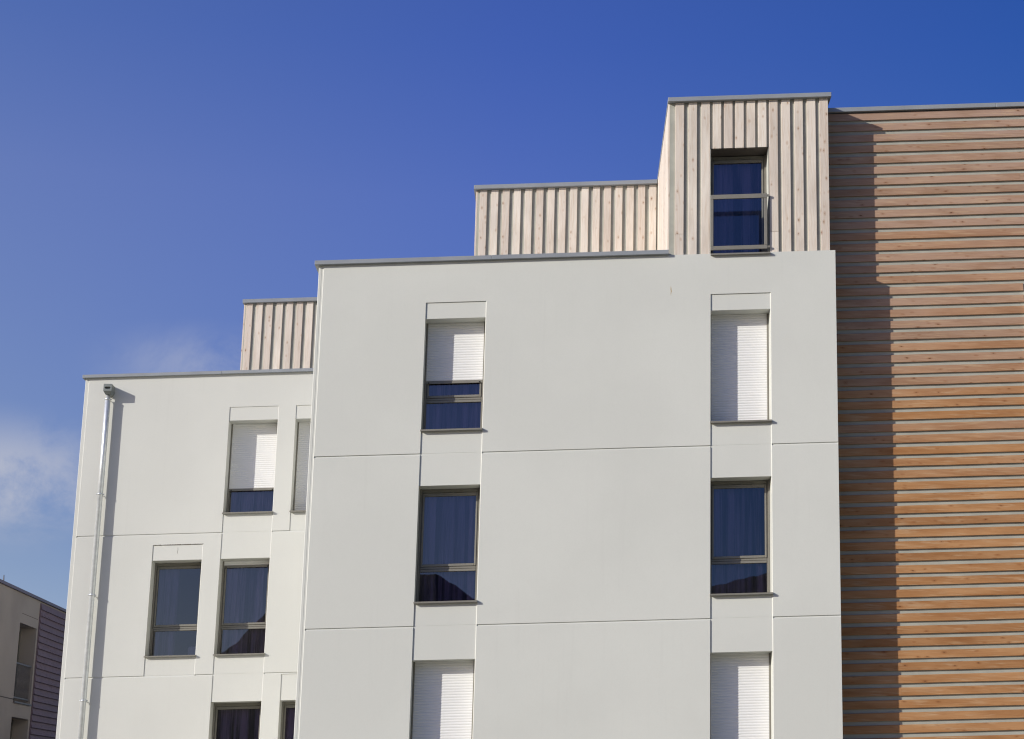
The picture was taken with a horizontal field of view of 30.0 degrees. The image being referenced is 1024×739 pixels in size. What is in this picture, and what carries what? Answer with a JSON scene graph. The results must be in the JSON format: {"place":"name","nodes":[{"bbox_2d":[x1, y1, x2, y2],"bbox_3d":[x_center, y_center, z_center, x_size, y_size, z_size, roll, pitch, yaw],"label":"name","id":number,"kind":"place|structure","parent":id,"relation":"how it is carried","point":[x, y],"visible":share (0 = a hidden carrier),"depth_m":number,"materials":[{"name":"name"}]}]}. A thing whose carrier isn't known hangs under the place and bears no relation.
{"place":"outdoors","nodes":[
{"label":"outdoors","id":0,"kind":"place"},
{"bbox_2d":[0,0,1023,608],"label":"sky","id":1,"kind":"structure","parent":0,"point":[166,166],"materials":[{"name":"blue"}]},
{"label":"ground","id":2,"kind":"structure","parent":0,"visible":0},
{"bbox_2d":[0,576,65,738],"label":"apartment building","id":3,"kind":"structure","parent":2,"relation":"on","point":[32,629],"depth_m":57.73,"materials":[{"name":"grey concrete"}]},
{"bbox_2d":[10,720,12,738],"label":"window","id":4,"kind":"structure","parent":3,"relation":"in","point":[11,720],"depth_m":57.22,"materials":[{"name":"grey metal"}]},
{"bbox_2d":[13,629,31,705],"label":"window","id":5,"kind":"structure","parent":3,"relation":"in","point":[20,666],"depth_m":57.01,"materials":[{"name":"grey metal"}]},
{"bbox_2d":[56,297,316,738],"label":"apartment building","id":6,"kind":"structure","parent":2,"relation":"on","point":[190,513],"depth_m":38.13,"materials":[{"name":"white paint"}]},
{"bbox_2d":[144,562,221,656],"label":"window","id":7,"kind":"structure","parent":6,"relation":"in","point":[175,605],"depth_m":38.33,"materials":[{"name":"blue glass"}]},
{"bbox_2d":[212,703,260,738],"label":"window","id":8,"kind":"structure","parent":6,"relation":"in","point":[230,720],"depth_m":37.63,"materials":[{"name":"glass"}]},
{"bbox_2d":[213,560,269,655],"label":"window","id":9,"kind":"structure","parent":6,"relation":"in","point":[244,587],"depth_m":38.19,"materials":[{"name":"blue glass"}]},
{"bbox_2d":[222,423,277,513],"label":"window","id":10,"kind":"structure","parent":6,"relation":"in","point":[251,476],"depth_m":38.75,"materials":[{"name":"grey metal"}]},
{"bbox_2d":[280,702,295,738],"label":"window","id":11,"kind":"structure","parent":6,"relation":"in","point":[288,708],"depth_m":37.58,"materials":[{"name":"glass"}]},
{"bbox_2d":[289,422,310,511],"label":"window","id":12,"kind":"structure","parent":6,"relation":"in","point":[303,430],"depth_m":38.68,"materials":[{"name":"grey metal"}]},
{"bbox_2d":[294,92,842,738],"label":"apartment building","id":13,"kind":"structure","parent":2,"relation":"on","point":[574,468],"depth_m":31.07,"materials":[{"name":"white paint"}]},
{"bbox_2d":[411,661,474,738],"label":"window","id":14,"kind":"structure","parent":13,"relation":"in","point":[443,691],"depth_m":30.41,"materials":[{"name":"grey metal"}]},
{"bbox_2d":[413,488,479,603],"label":"window","id":15,"kind":"structure","parent":13,"relation":"in","point":[448,536],"depth_m":31.20,"materials":[{"name":"blue glass"}]},
{"bbox_2d":[420,322,484,431],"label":"window","id":16,"kind":"structure","parent":13,"relation":"in","point":[454,357],"depth_m":31.78,"materials":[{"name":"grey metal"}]},
{"bbox_2d":[710,653,770,738],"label":"window","id":17,"kind":"structure","parent":13,"relation":"in","point":[740,684],"depth_m":30.30,"materials":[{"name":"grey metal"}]},
{"bbox_2d":[710,314,771,422],"bbox_3d":[3.749,-0.019,31.484,1.001,1.962,0.468,1,-14,2],"label":"window","id":18,"kind":"structure","parent":13,"relation":"in","point":[739,374],"depth_m":31.61,"materials":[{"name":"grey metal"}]},
{"bbox_2d":[711,155,770,255],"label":"window","id":19,"kind":"structure","parent":13,"relation":"in","point":[739,196],"depth_m":32.62,"materials":[{"name":"blue glass"}]},
{"bbox_2d":[710,480,772,595],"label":"window","id":20,"kind":"structure","parent":13,"relation":"in","point":[739,510],"depth_m":31.10,"materials":[{"name":"blue glass"}]},
{"bbox_2d":[828,102,1023,738],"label":"apartment building","id":21,"kind":"structure","parent":2,"relation":"on","point":[926,206],"depth_m":31.69,"materials":[{"name":"brown wood"}]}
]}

